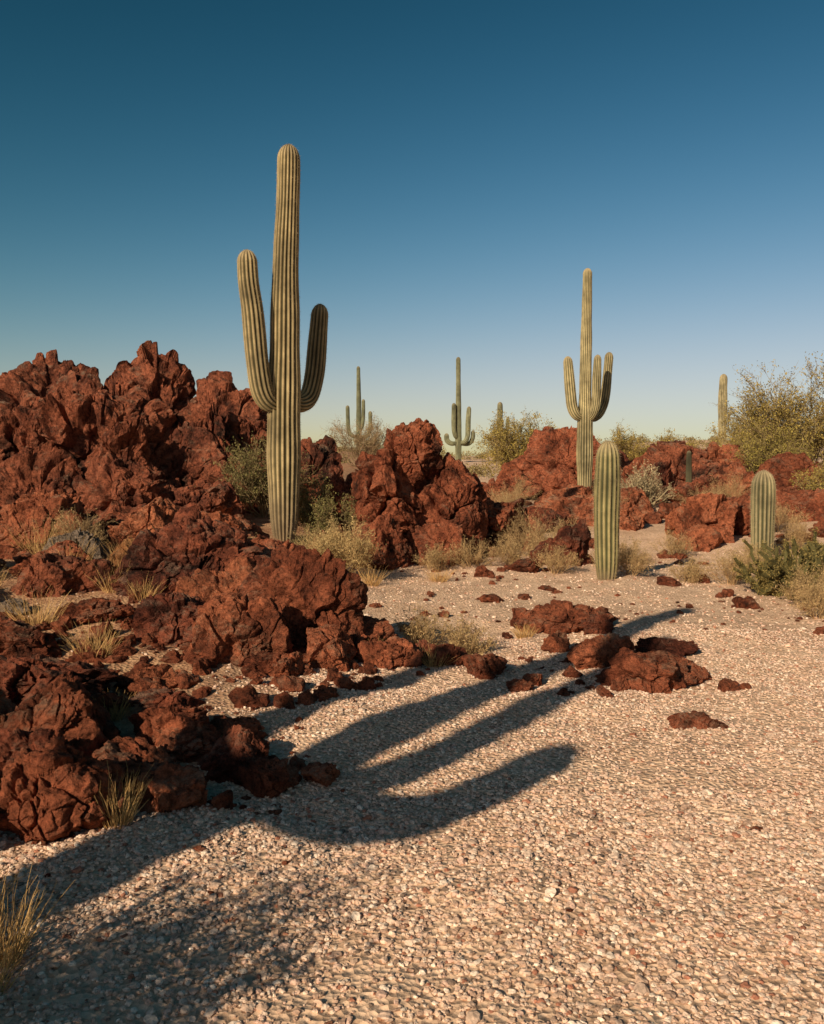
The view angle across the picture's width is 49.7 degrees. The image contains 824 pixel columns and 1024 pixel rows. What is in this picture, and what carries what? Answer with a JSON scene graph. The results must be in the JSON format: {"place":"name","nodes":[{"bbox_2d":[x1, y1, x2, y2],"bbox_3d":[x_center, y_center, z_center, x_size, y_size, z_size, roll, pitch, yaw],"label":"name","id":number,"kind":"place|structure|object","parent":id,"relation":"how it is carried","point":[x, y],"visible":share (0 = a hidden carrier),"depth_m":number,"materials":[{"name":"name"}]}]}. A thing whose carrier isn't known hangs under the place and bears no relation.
{"place":"outdoors","nodes":[
{"label":"outdoors","id":0,"kind":"place"},
{"bbox_2d":[0,440,823,1023],"bbox_3d":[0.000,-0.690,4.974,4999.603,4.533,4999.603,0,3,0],"label":"ground","id":1,"kind":"structure","parent":0,"point":[408,986],"depth_m":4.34,"materials":[{"name":"gravel"}]},
{"bbox_2d":[0,689,17,727],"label":"volcanic rock","id":2,"kind":"object","parent":1,"relation":"on","point":[7,707],"visible":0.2,"depth_m":5.30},
{"bbox_2d":[0,598,31,615],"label":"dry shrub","id":3,"kind":"object","parent":1,"relation":"on","point":[5,604],"visible":0.57,"depth_m":8.31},
{"bbox_2d":[0,922,40,994],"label":"dry grass","id":4,"kind":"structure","parent":1,"relation":"on","point":[2,975],"depth_m":2.96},
{"bbox_2d":[0,615,61,657],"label":"volcanic rock","id":5,"kind":"object","parent":1,"relation":"on","point":[18,637],"visible":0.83,"depth_m":7.12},
{"bbox_2d":[0,584,71,625],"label":"dry grass","id":6,"kind":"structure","parent":1,"relation":"on","point":[46,618],"depth_m":8.05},
{"bbox_2d":[0,866,74,970],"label":"dry grass","id":7,"kind":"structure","parent":1,"relation":"on","point":[20,945],"depth_m":3.16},
{"bbox_2d":[0,489,86,549],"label":"volcanic rock","id":8,"kind":"object","parent":1,"relation":"on","point":[35,507],"visible":0.41,"depth_m":11.86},
{"bbox_2d":[0,728,94,790],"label":"volcanic rock","id":9,"kind":"object","parent":1,"relation":"on","point":[13,743],"visible":0.15,"depth_m":4.68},
{"bbox_2d":[7,540,93,576],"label":"volcanic rock","id":10,"kind":"object","parent":1,"relation":"on","point":[59,546],"visible":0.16,"depth_m":10.13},
{"bbox_2d":[9,553,114,598],"bbox_3d":[-3.617,0.768,9.332,1.110,0.711,0.747,-2,3,-37],"label":"volcanic rock","id":11,"kind":"object","parent":1,"relation":"on","point":[64,574],"visible":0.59,"depth_m":9.07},
{"bbox_2d":[0,654,123,704],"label":"volcanic rock","id":12,"kind":"object","parent":1,"relation":"on","point":[22,679],"visible":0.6,"depth_m":5.95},
{"bbox_2d":[0,737,124,845],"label":"volcanic rock","id":13,"kind":"object","parent":1,"relation":"on","point":[50,790],"visible":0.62,"depth_m":4.14,"materials":[{"name":"stone"}]},
{"bbox_2d":[3,673,122,749],"bbox_3d":[-2.113,1.316,5.358,0.917,0.620,1.082,0,3,0],"label":"volcanic rock","id":14,"kind":"object","parent":1,"relation":"on","point":[70,709],"visible":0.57,"depth_m":5.14,"materials":[{"name":"stone"}]},
{"bbox_2d":[42,527,107,558],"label":"grey rock","id":15,"kind":"object","parent":1,"relation":"on","point":[99,551],"visible":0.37,"depth_m":10.90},
{"bbox_2d":[44,503,117,546],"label":"dry shrub","id":16,"kind":"object","parent":1,"relation":"on","point":[68,524],"visible":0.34,"depth_m":11.55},
{"bbox_2d":[56,617,125,658],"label":"dry grass","id":17,"kind":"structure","parent":1,"relation":"on","point":[97,642],"depth_m":7.24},
{"bbox_2d":[54,597,134,625],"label":"volcanic rock","id":18,"kind":"object","parent":1,"relation":"on","point":[93,610],"visible":0.9,"depth_m":8.21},
{"bbox_2d":[93,689,140,721],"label":"dry grass","id":19,"kind":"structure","parent":1,"relation":"on","point":[116,714],"depth_m":5.94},
{"bbox_2d":[88,759,153,828],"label":"dry grass","id":20,"kind":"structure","parent":1,"relation":"on","point":[126,818],"depth_m":4.24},
{"bbox_2d":[109,538,133,571],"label":"ochre rock","id":21,"kind":"object","parent":1,"relation":"on","point":[119,553],"visible":0.15,"depth_m":9.91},
{"bbox_2d":[92,736,179,782],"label":"volcanic rock","id":22,"kind":"object","parent":1,"relation":"on","point":[142,753],"visible":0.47,"depth_m":4.88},
{"bbox_2d":[106,496,181,552],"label":"volcanic rock","id":23,"kind":"object","parent":1,"relation":"on","point":[158,512],"visible":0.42,"depth_m":12.00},
{"bbox_2d":[115,663,191,695],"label":"volcanic rock","id":24,"kind":"object","parent":1,"relation":"on","point":[164,674],"visible":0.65,"depth_m":6.55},
{"bbox_2d":[122,761,207,813],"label":"volcanic rock","id":25,"kind":"object","parent":1,"relation":"on","point":[171,787],"visible":0.69,"depth_m":4.50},
{"bbox_2d":[129,686,206,709],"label":"volcanic rock","id":26,"kind":"object","parent":1,"relation":"on","point":[164,696],"visible":0.81,"depth_m":6.00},
{"bbox_2d":[132,590,204,646],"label":"volcanic rock","id":27,"kind":"object","parent":1,"relation":"on","point":[166,619],"visible":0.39,"depth_m":7.84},
{"bbox_2d":[0,340,343,542],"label":"lava rock outcrop","id":28,"kind":"object","parent":1,"relation":"on","point":[143,429],"visible":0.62,"depth_m":16.71,"materials":[{"name":"stone"}]},
{"bbox_2d":[128,706,216,746],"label":"volcanic rock","id":29,"kind":"object","parent":1,"relation":"on","point":[152,725],"visible":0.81,"depth_m":5.40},
{"bbox_2d":[157,727,221,762],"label":"volcanic rock","id":30,"kind":"object","parent":1,"relation":"on","point":[184,745],"visible":0.69,"depth_m":5.13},
{"bbox_2d":[110,502,270,597],"bbox_3d":[-2.431,0.589,9.752,1.840,1.392,1.323,-2,3,-33],"label":"volcanic rock","id":31,"kind":"object","parent":1,"relation":"on","point":[188,541],"visible":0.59,"depth_m":9.36,"materials":[{"name":"stone"}]},
{"bbox_2d":[174,556,255,601],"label":"volcanic rock","id":32,"kind":"object","parent":1,"relation":"on","point":[206,584],"visible":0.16,"depth_m":8.81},
{"bbox_2d":[197,724,269,772],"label":"volcanic rock","id":33,"kind":"object","parent":1,"relation":"on","point":[233,748],"visible":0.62,"depth_m":5.02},
{"bbox_2d":[200,511,269,538],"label":"volcanic rock","id":34,"kind":"object","parent":1,"relation":"on","point":[249,528],"visible":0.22,"depth_m":12.52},
{"bbox_2d":[210,715,264,733],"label":"volcanic rock","id":35,"kind":"object","parent":1,"relation":"on","point":[222,724],"visible":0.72,"depth_m":5.59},
{"bbox_2d":[188,592,293,666],"bbox_3d":[-1.482,1.163,7.626,0.875,0.984,0.987,-1,3,-16],"label":"volcanic rock","id":36,"kind":"object","parent":1,"relation":"on","point":[236,629],"visible":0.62,"depth_m":7.30,"materials":[{"name":"stone"}]},
{"bbox_2d":[195,431,322,517],"bbox_3d":[-2.885,-0.674,16.627,2.533,1.656,1.721,-2,3,-31],"label":"creosote bush","id":37,"kind":"object","parent":1,"relation":"on","point":[257,476],"visible":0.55,"depth_m":16.27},
{"bbox_2d":[231,757,298,797],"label":"volcanic rock","id":38,"kind":"object","parent":1,"relation":"on","point":[276,777],"visible":0.98,"depth_m":4.76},
{"bbox_2d":[247,534,295,556],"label":"volcanic rock","id":39,"kind":"object","parent":1,"relation":"on","point":[269,545],"visible":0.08,"depth_m":10.57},
{"bbox_2d":[244,651,303,676],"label":"volcanic rock","id":40,"kind":"object","parent":1,"relation":"on","point":[272,664],"visible":0.73,"depth_m":7.02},
{"bbox_2d":[236,143,328,542],"bbox_3d":[-2.061,-2.791,14.998,0.653,6.676,1.961,2,4,41],"label":"saguaro cactus","id":41,"kind":"object","parent":1,"relation":"on","point":[282,398],"visible":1,"depth_m":14.69,"materials":[{"name":"plant"}]},
{"bbox_2d":[237,544,367,647],"bbox_3d":[-1.042,1.027,8.246,1.294,1.468,0.921,0,3,0],"label":"volcanic rock","id":42,"kind":"object","parent":1,"relation":"on","point":[309,588],"visible":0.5,"depth_m":7.89,"materials":[{"name":"stone"}]},
{"bbox_2d":[300,762,340,786],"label":"volcanic rock","id":43,"kind":"object","parent":1,"relation":"on","point":[326,774],"visible":0.98,"depth_m":4.86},
{"bbox_2d":[298,463,357,535],"bbox_3d":[-1.573,-0.120,15.614,1.737,1.494,1.675,-3,4,-44],"label":"creosote bush","id":44,"kind":"object","parent":1,"relation":"on","point":[320,513],"visible":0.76,"depth_m":15.34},
{"bbox_2d":[305,624,356,671],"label":"volcanic rock","id":45,"kind":"object","parent":1,"relation":"on","point":[328,646],"visible":0.79,"depth_m":7.40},
{"bbox_2d":[306,509,382,572],"bbox_3d":[-1.009,0.497,13.103,1.273,1.106,1.470,0,3,0],"label":"dry shrub","id":46,"kind":"object","parent":1,"relation":"on","point":[343,548],"visible":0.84,"depth_m":13.03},
{"bbox_2d":[322,413,393,466],"bbox_3d":[-2.333,-3.243,39.901,3.778,2.597,2.989,0,3,7],"label":"creosote bush","id":47,"kind":"object","parent":1,"relation":"on","point":[371,445],"visible":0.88,"depth_m":39.53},
{"bbox_2d":[346,366,371,453],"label":"saguaro cactus","id":48,"kind":"object","parent":1,"relation":"on","point":[360,411],"visible":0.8,"depth_m":61.61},
{"bbox_2d":[353,615,396,659],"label":"volcanic rock","id":49,"kind":"object","parent":1,"relation":"on","point":[376,629],"visible":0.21,"depth_m":8.19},
{"bbox_2d":[356,636,422,669],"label":"volcanic rock","id":50,"kind":"object","parent":1,"relation":"on","point":[392,652],"visible":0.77,"depth_m":7.60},
{"bbox_2d":[0,489,823,1023],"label":"rubble","id":51,"kind":"object","parent":1,"relation":"on","point":[254,699],"visible":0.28,"depth_m":7.14,"materials":[{"name":"stone"}]},
{"bbox_2d":[388,599,450,644],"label":"dry shrub","id":52,"kind":"object","parent":1,"relation":"on","point":[416,630],"visible":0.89,"depth_m":8.70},
{"bbox_2d":[301,418,544,570],"bbox_3d":[0.017,0.101,16.298,5.457,3.618,4.540,0,3,0],"label":"lava rock outcrop","id":53,"kind":"object","parent":1,"relation":"on","point":[410,488],"visible":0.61,"depth_m":15.63,"materials":[{"name":"stone"}]},
{"bbox_2d":[412,541,451,571],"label":"dry shrub","id":54,"kind":"object","parent":1,"relation":"on","point":[432,559],"visible":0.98,"depth_m":14.62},
{"bbox_2d":[429,643,467,666],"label":"volcanic rock","id":55,"kind":"object","parent":1,"relation":"on","point":[454,652],"visible":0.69,"depth_m":7.75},
{"bbox_2d":[444,357,474,460],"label":"saguaro cactus","id":56,"kind":"object","parent":1,"relation":"on","point":[458,443],"visible":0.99,"depth_m":59.62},
{"bbox_2d":[441,610,498,654],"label":"dry shrub","id":57,"kind":"object","parent":1,"relation":"on","point":[467,642],"visible":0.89,"depth_m":8.52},
{"bbox_2d":[444,534,502,566],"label":"dry shrub","id":58,"kind":"object","parent":1,"relation":"on","point":[464,551],"visible":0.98,"depth_m":14.85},
{"bbox_2d":[460,653,507,679],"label":"volcanic rock","id":59,"kind":"object","parent":1,"relation":"on","point":[490,666],"visible":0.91,"depth_m":7.31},
{"bbox_2d":[481,478,506,501],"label":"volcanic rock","id":60,"kind":"object","parent":1,"relation":"on","point":[493,484],"visible":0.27,"depth_m":26.77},
{"bbox_2d":[487,533,533,564],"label":"dry shrub","id":61,"kind":"object","parent":1,"relation":"on","point":[511,552],"visible":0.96,"depth_m":15.25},
{"bbox_2d":[467,408,559,477],"bbox_3d":[4.383,-2.453,34.915,4.071,3.559,4.744,-2,3,-35],"label":"creosote bush","id":62,"kind":"object","parent":1,"relation":"on","point":[510,447],"visible":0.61,"depth_m":34.47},
{"bbox_2d":[495,471,543,498],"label":"volcanic rock","id":63,"kind":"object","parent":1,"relation":"on","point":[509,479],"visible":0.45,"depth_m":28.43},
{"bbox_2d":[506,678,533,691],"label":"volcanic rock","id":64,"kind":"object","parent":1,"relation":"on","point":[517,685],"visible":0.88,"depth_m":6.77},
{"bbox_2d":[504,557,542,572],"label":"volcanic rock","id":65,"kind":"object","parent":1,"relation":"on","point":[525,565],"visible":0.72,"depth_m":14.37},
{"bbox_2d":[495,505,555,555],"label":"dry shrub","id":66,"kind":"object","parent":1,"relation":"on","point":[524,537],"visible":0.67,"depth_m":16.31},
{"bbox_2d":[510,607,547,633],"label":"volcanic rock","id":67,"kind":"object","parent":1,"relation":"on","point":[522,616],"visible":0.7,"depth_m":9.78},
{"bbox_2d":[523,506,569,532],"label":"volcanic rock","id":68,"kind":"object","parent":1,"relation":"on","point":[541,512],"visible":0.3,"depth_m":20.31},
{"bbox_2d":[535,465,576,496],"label":"volcanic rock","id":69,"kind":"object","parent":1,"relation":"on","point":[563,476],"visible":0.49,"depth_m":28.22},
{"bbox_2d":[529,538,582,575],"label":"dry shrub","id":70,"kind":"object","parent":1,"relation":"on","point":[560,560],"visible":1,"depth_m":14.23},
{"bbox_2d":[541,630,570,652],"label":"volcanic rock","id":71,"kind":"object","parent":1,"relation":"on","point":[557,641],"visible":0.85,"depth_m":8.49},
{"bbox_2d":[516,425,600,483],"bbox_3d":[5.351,-1.234,32.048,3.510,3.775,2.266,-1,3,-22],"label":"volcanic rock","id":72,"kind":"object","parent":1,"relation":"on","point":[549,449],"visible":0.31,"depth_m":31.50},
{"bbox_2d":[530,518,593,565],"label":"volcanic rock","id":73,"kind":"object","parent":1,"relation":"on","point":[575,538],"visible":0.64,"depth_m":15.23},
{"bbox_2d":[533,495,593,525],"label":"volcanic rock","id":74,"kind":"object","parent":1,"relation":"on","point":[580,507],"visible":0.29,"depth_m":21.67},
{"bbox_2d":[538,483,593,501],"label":"volcanic rock","id":75,"kind":"object","parent":1,"relation":"on","point":[573,489],"visible":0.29,"depth_m":25.14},
{"bbox_2d":[314,433,823,476],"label":"distant scrub","id":76,"kind":"object","parent":1,"relation":"on","point":[477,470],"visible":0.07,"depth_m":66.12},
{"bbox_2d":[532,599,617,634],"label":"volcanic rock","id":77,"kind":"object","parent":1,"relation":"on","point":[567,617],"visible":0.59,"depth_m":9.69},
{"bbox_2d":[563,268,612,487],"bbox_3d":[5.693,-3.970,27.903,2.079,7.292,0.864,-2,3,-32],"label":"saguaro cactus","id":78,"kind":"object","parent":1,"relation":"on","point":[587,411],"visible":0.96,"depth_m":27.68,"materials":[{"name":"plant"}]},
{"bbox_2d":[581,614,613,634],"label":"volcanic rock","id":79,"kind":"object","parent":1,"relation":"on","point":[597,624],"visible":0.79,"depth_m":9.28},
{"bbox_2d":[566,633,637,669],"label":"volcanic rock","id":80,"kind":"object","parent":1,"relation":"on","point":[600,650],"visible":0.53,"depth_m":7.68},
{"bbox_2d":[591,439,622,579],"bbox_3d":[2.966,-0.007,13.517,0.486,2.208,0.480,0,3,0],"label":"young saguaro cactus","id":81,"kind":"object","parent":1,"relation":"on","point":[607,496],"visible":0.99,"depth_m":13.38,"materials":[{"name":"plant"}]},
{"bbox_2d":[591,501,644,530],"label":"volcanic rock","id":82,"kind":"object","parent":1,"relation":"on","point":[632,516],"visible":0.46,"depth_m":20.74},
{"bbox_2d":[595,420,654,459],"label":"creosote bush","id":83,"kind":"object","parent":1,"relation":"on","point":[632,450],"visible":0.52,"depth_m":40.28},
{"bbox_2d":[621,452,646,478],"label":"volcanic rock","id":84,"kind":"object","parent":1,"relation":"on","point":[626,468],"visible":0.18,"depth_m":30.05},
{"bbox_2d":[620,486,653,514],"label":"volcanic rock","id":85,"kind":"object","parent":1,"relation":"on","point":[638,497],"visible":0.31,"depth_m":23.53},
{"bbox_2d":[618,536,656,575],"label":"dry shrub","id":86,"kind":"object","parent":1,"relation":"on","point":[631,559],"visible":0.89,"depth_m":13.85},
{"bbox_2d":[595,647,696,693],"bbox_3d":[1.874,1.302,7.166,0.574,0.420,0.728,-2,4,-43],"label":"volcanic rock","id":87,"kind":"object","parent":1,"relation":"on","point":[661,671],"visible":0.72,"depth_m":6.96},
{"bbox_2d":[621,459,673,503],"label":"volcanic rock","id":88,"kind":"object","parent":1,"relation":"on","point":[664,468],"visible":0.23,"depth_m":27.15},
{"bbox_2d":[621,459,676,507],"bbox_3d":[6.423,-0.747,24.985,2.034,1.497,1.656,-1,3,-22],"label":"buckhorn cholla","id":89,"kind":"object","parent":1,"relation":"on","point":[644,483],"visible":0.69,"depth_m":24.84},
{"bbox_2d":[635,637,698,656],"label":"volcanic rock","id":90,"kind":"object","parent":1,"relation":"on","point":[677,647],"visible":0.7,"depth_m":8.13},
{"bbox_2d":[645,524,696,556],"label":"dry shrub","id":91,"kind":"object","parent":1,"relation":"on","point":[672,544],"visible":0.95,"depth_m":17.46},
{"bbox_2d":[645,440,721,486],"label":"volcanic rock","id":92,"kind":"object","parent":1,"relation":"on","point":[675,451],"visible":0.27,"depth_m":29.39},
{"bbox_2d":[666,554,711,583],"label":"dry shrub","id":93,"kind":"object","parent":1,"relation":"on","point":[694,573],"visible":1,"depth_m":13.50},
{"bbox_2d":[665,475,727,503],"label":"volcanic rock","id":94,"kind":"object","parent":1,"relation":"on","point":[701,481],"visible":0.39,"depth_m":25.52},
{"bbox_2d":[681,657,712,685],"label":"volcanic rock","id":95,"kind":"object","parent":1,"relation":"on","point":[702,674],"visible":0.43,"depth_m":7.23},
{"bbox_2d":[667,710,728,729],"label":"volcanic rock","id":96,"kind":"object","parent":1,"relation":"on","point":[697,720],"visible":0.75,"depth_m":5.80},
{"bbox_2d":[675,524,722,551],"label":"volcanic rock","id":97,"kind":"object","parent":1,"relation":"on","point":[707,539],"visible":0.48,"depth_m":18.26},
{"bbox_2d":[665,492,739,543],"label":"volcanic rock","id":98,"kind":"object","parent":1,"relation":"on","point":[717,512],"visible":0.62,"depth_m":18.84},
{"bbox_2d":[718,374,727,439],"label":"saguaro cactus","id":99,"kind":"object","parent":1,"relation":"on","point":[722,392],"visible":0.82,"depth_m":74.41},
{"bbox_2d":[691,544,756,584],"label":"dry shrub","id":100,"kind":"object","parent":1,"relation":"on","point":[726,571],"visible":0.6,"depth_m":13.22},
{"bbox_2d":[707,441,747,456],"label":"volcanic rock","id":101,"kind":"object","parent":1,"relation":"on","point":[726,449],"visible":0.12,"depth_m":32.28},
{"bbox_2d":[708,470,750,497],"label":"dry shrub","id":102,"kind":"object","parent":1,"relation":"on","point":[730,492],"visible":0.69,"depth_m":24.87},
{"bbox_2d":[708,449,755,473],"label":"volcanic rock","id":103,"kind":"object","parent":1,"relation":"on","point":[715,456],"visible":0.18,"depth_m":29.98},
{"bbox_2d":[711,462,754,496],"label":"volcanic rock","id":104,"kind":"object","parent":1,"relation":"on","point":[737,468],"visible":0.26,"depth_m":26.65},
{"bbox_2d":[727,496,750,535],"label":"volcanic rock","id":105,"kind":"object","parent":1,"relation":"on","point":[742,526],"visible":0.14,"depth_m":19.39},
{"bbox_2d":[705,405,782,446],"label":"creosote bush","id":106,"kind":"object","parent":1,"relation":"on","point":[727,425],"visible":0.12,"depth_m":44.80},
{"bbox_2d":[749,470,776,560],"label":"young saguaro cactus","id":107,"kind":"object","parent":1,"relation":"on","point":[763,490],"visible":0.83,"depth_m":16.56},
{"bbox_2d":[712,350,823,465],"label":"palo verde bush","id":108,"kind":"object","parent":1,"relation":"on","point":[785,411],"visible":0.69,"depth_m":29.18,"materials":[{"name":"plant"}]},
{"bbox_2d":[730,413,822,473],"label":"palo verde bush","id":109,"kind":"object","parent":1,"relation":"on","point":[753,460],"visible":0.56,"depth_m":27.97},
{"bbox_2d":[730,526,823,599],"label":"shrub","id":110,"kind":"object","parent":1,"relation":"on","point":[767,572],"visible":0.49,"depth_m":12.02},
{"bbox_2d":[754,452,822,489],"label":"volcanic rock","id":111,"kind":"object","parent":1,"relation":"on","point":[781,468],"visible":0.36,"depth_m":26.68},
{"bbox_2d":[774,508,822,552],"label":"dry shrub","id":112,"kind":"object","parent":1,"relation":"on","point":[801,530],"visible":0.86,"depth_m":17.57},
{"bbox_2d":[773,555,823,607],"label":"dry shrub","id":113,"kind":"object","parent":1,"relation":"on","point":[794,589],"visible":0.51,"depth_m":11.19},
{"bbox_2d":[775,488,823,522],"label":"volcanic rock","id":114,"kind":"object","parent":1,"relation":"on","point":[810,502],"visible":0.46,"depth_m":21.48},
{"bbox_2d":[784,573,823,619],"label":"dry shrub","id":115,"kind":"object","parent":1,"relation":"on","point":[820,606],"visible":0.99,"depth_m":10.33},
{"bbox_2d":[790,451,823,489],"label":"palo verde bush","id":116,"kind":"object","parent":1,"relation":"on","point":[811,485],"visible":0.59,"depth_m":22.66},
{"bbox_2d":[0,0,823,455],"label":"sky","id":117,"kind":"structure","parent":0,"point":[464,164],"materials":[{"name":"blue"}]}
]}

